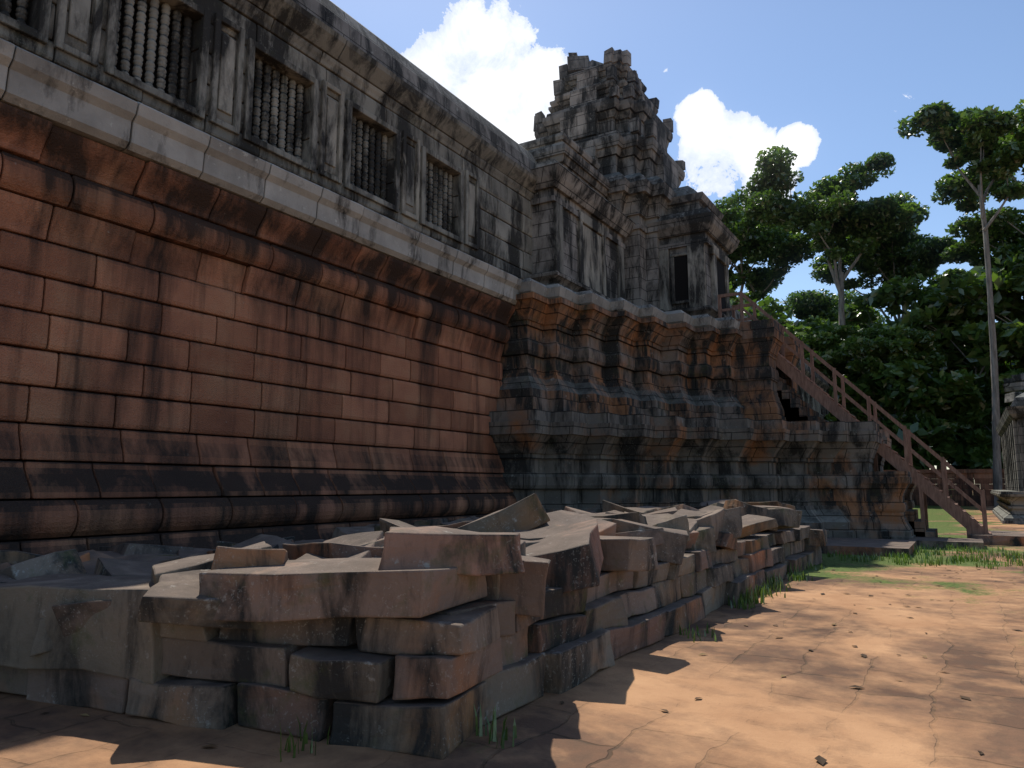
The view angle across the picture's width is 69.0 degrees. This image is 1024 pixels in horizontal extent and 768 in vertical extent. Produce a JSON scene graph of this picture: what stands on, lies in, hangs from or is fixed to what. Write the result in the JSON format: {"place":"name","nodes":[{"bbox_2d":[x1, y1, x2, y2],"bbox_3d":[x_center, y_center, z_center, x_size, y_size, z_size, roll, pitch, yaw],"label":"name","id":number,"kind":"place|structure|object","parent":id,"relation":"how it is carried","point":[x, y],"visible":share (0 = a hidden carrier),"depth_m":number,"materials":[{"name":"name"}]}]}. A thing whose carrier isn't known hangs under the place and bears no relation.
{"place":"outdoors","nodes":[
{"label":"outdoors","id":0,"kind":"place"},
{"bbox_2d":[0,489,1023,767],"bbox_3d":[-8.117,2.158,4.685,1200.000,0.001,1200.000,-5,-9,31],"label":"ground","id":1,"kind":"structure","parent":0,"point":[904,707],"depth_m":5.15,"materials":[{"name":"brown soil"}]},
{"bbox_2d":[0,102,516,556],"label":"terrace wall","id":2,"kind":"structure","parent":1,"relation":"on","point":[160,323],"depth_m":10.89,"materials":[{"name":"brown stone"}]},
{"bbox_2d":[0,0,536,304],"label":"gallery","id":3,"kind":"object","parent":2,"relation":"on","point":[57,62],"visible":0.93,"depth_m":12.86,"materials":[{"name":"stone"}]},
{"bbox_2d":[10,0,431,221],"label":"window openings","id":4,"kind":"object","parent":3,"relation":"attached to","point":[15,6],"depth_m":11.61,"materials":[{"name":"black"}]},
{"bbox_2d":[0,0,452,232],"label":"gallery balusters","id":5,"kind":"object","parent":3,"relation":"on","point":[438,206],"visible":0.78,"depth_m":12.99,"materials":[{"name":"stone"}]},
{"bbox_2d":[293,0,535,172],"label":"gallery roof","id":6,"kind":"object","parent":3,"relation":"on","point":[336,18],"visible":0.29,"depth_m":16.19,"materials":[{"name":"grey stone"}]},
{"bbox_2d":[730,315,829,421],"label":"stair treads","id":7,"kind":"object","parent":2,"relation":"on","point":[816,405],"visible":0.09,"depth_m":57.67,"materials":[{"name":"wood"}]},
{"bbox_2d":[730,305,829,384],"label":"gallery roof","id":8,"kind":"structure","parent":7,"relation":"on","point":[737,316],"depth_m":54.53,"materials":[{"name":"grey stone"}]},
{"bbox_2d":[0,494,827,754],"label":"rubble blocks","id":9,"kind":"structure","parent":1,"relation":"on","point":[432,636],"depth_m":5.03,"materials":[{"name":"grey stone"}]},
{"bbox_2d":[41,533,1023,764],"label":"dead leaf litter","id":10,"kind":"object","parent":1,"relation":"on","point":[820,759],"visible":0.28,"depth_m":5.58,"materials":[{"name":"brown plant"}]},
{"bbox_2d":[279,543,1023,761],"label":"grass tufts","id":11,"kind":"object","parent":1,"relation":"on","point":[762,591],"visible":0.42,"depth_m":11.94,"materials":[{"name":"green plant"}]},
{"bbox_2d":[482,409,915,539],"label":"stone plinth","id":12,"kind":"structure","parent":1,"relation":"on","point":[826,477],"depth_m":19.32,"materials":[{"name":"grey stone"}]},
{"bbox_2d":[495,292,937,536],"bbox_3d":[8.077,1.553,23.772,9.114,6.400,19.040,-5,-9,31],"label":"tower base","id":13,"kind":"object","parent":12,"relation":"on","point":[560,354],"depth_m":20.47,"materials":[{"name":"stone"}]},
{"bbox_2d":[519,278,739,329],"bbox_3d":[6.089,-1.343,25.391,4.460,0.420,18.920,-5,-9,31],"label":"stone ledge","id":14,"kind":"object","parent":13,"relation":"on","point":[551,291],"depth_m":19.92,"materials":[{"name":"grey stone"}]},
{"bbox_2d":[519,47,739,317],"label":"temple tower","id":15,"kind":"structure","parent":13,"relation":"on","point":[597,147],"depth_m":24.67,"materials":[{"name":"grey stone"}]},
{"bbox_2d":[554,202,729,316],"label":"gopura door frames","id":16,"kind":"structure","parent":15,"relation":"attached to","point":[591,259],"depth_m":23.89,"materials":[{"name":"grey stone"}]},
{"bbox_2d":[717,291,991,537],"bbox_3d":[10.104,0.793,22.633,7.158,7.745,1.800,-5,-9,31],"label":"wooden stair","id":17,"kind":"object","parent":1,"relation":"on","point":[933,492],"visible":0.76,"depth_m":21.65,"materials":[{"name":"brown wood"}]},
{"bbox_2d":[821,537,983,556],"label":"stone slabs","id":18,"kind":"structure","parent":1,"relation":"on","point":[857,546],"depth_m":17.71,"materials":[{"name":"grey stone"}]},
{"bbox_2d":[804,349,1023,482],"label":"understory leaves","id":19,"kind":"object","parent":1,"relation":"on","point":[899,382],"depth_m":60.73,"materials":[{"name":"green plant"}]},
{"bbox_2d":[825,406,1003,478],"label":"bush row","id":20,"kind":"object","parent":1,"relation":"on","point":[974,450],"depth_m":59.58,"materials":[{"name":"green plant"}]},
{"bbox_2d":[884,469,1005,505],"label":"enclosure wall","id":21,"kind":"structure","parent":1,"relation":"on","point":[982,479],"depth_m":57.28,"materials":[{"name":"stone"}]},
{"bbox_2d":[922,369,1015,462],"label":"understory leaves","id":22,"kind":"object","parent":1,"relation":"on","point":[988,394],"depth_m":65.24,"materials":[{"name":"green plant"}]},
{"bbox_2d":[970,531,1023,545],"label":"stone slab","id":23,"kind":"structure","parent":1,"relation":"on","point":[1009,538],"depth_m":19.22,"materials":[{"name":"stone"}]},
{"bbox_2d":[990,373,1023,523],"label":"side shrine","id":24,"kind":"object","parent":1,"relation":"on","point":[1009,509],"visible":1,"depth_m":31.97,"materials":[{"name":"stone"}]},
{"bbox_2d":[330,0,1023,483],"label":"sky","id":25,"kind":"structure","parent":0,"point":[831,82],"materials":[{"name":"blue"}]},
{"bbox_2d":[674,255,725,314],"bbox_3d":[6.542,-3.199,25.368,1.120,1.850,2.780,-5,-9,31],"label":"doorway","id":26,"kind":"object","parent":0,"point":[681,275],"visible":0.45,"depth_m":24.44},
{"bbox_2d":[713,196,817,317],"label":"tree leaves","id":27,"kind":"object","parent":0,"point":[785,248],"depth_m":88.81,"materials":[{"name":"green plant"}]},
{"bbox_2d":[751,288,885,327],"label":"tree leaves","id":28,"kind":"object","parent":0,"point":[824,305],"depth_m":101.43,"materials":[{"name":"green plant"}]},
{"bbox_2d":[727,144,929,378],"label":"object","id":29,"kind":"object","parent":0,"point":[882,219],"depth_m":72.66,"materials":[{"name":"green plant"}]},
{"bbox_2d":[729,248,1023,489],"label":"forest leaves","id":30,"kind":"object","parent":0,"point":[964,316],"depth_m":63.70,"materials":[{"name":"green plant"}]},
{"bbox_2d":[805,324,947,469],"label":"tree leaves","id":31,"kind":"object","parent":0,"point":[896,341],"depth_m":61.90,"materials":[{"name":"green plant"}]},
{"bbox_2d":[808,191,956,489],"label":"tree leaves","id":32,"kind":"object","parent":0,"point":[920,253],"depth_m":84.35,"materials":[{"name":"green plant"}]},
{"bbox_2d":[794,274,1023,374],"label":"forest leaves","id":33,"kind":"object","parent":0,"point":[889,295],"depth_m":69.12,"materials":[{"name":"green plant"}]},
{"bbox_2d":[794,315,1023,489],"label":"forest leaves","id":34,"kind":"object","parent":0,"point":[822,322],"depth_m":86.04,"materials":[{"name":"green plant"}]},
{"bbox_2d":[897,100,1023,507],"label":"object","id":35,"kind":"object","parent":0,"point":[941,121],"depth_m":54.53,"materials":[{"name":"green plant"}]},
{"bbox_2d":[922,266,1008,490],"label":"tree leaves","id":36,"kind":"object","parent":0,"point":[935,279],"depth_m":73.02,"materials":[{"name":"green plant"}]},
{"bbox_2d":[930,99,1023,269],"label":"tree leaves","id":37,"kind":"object","parent":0,"point":[955,187],"depth_m":69.71,"materials":[{"name":"green plant"}]}
]}

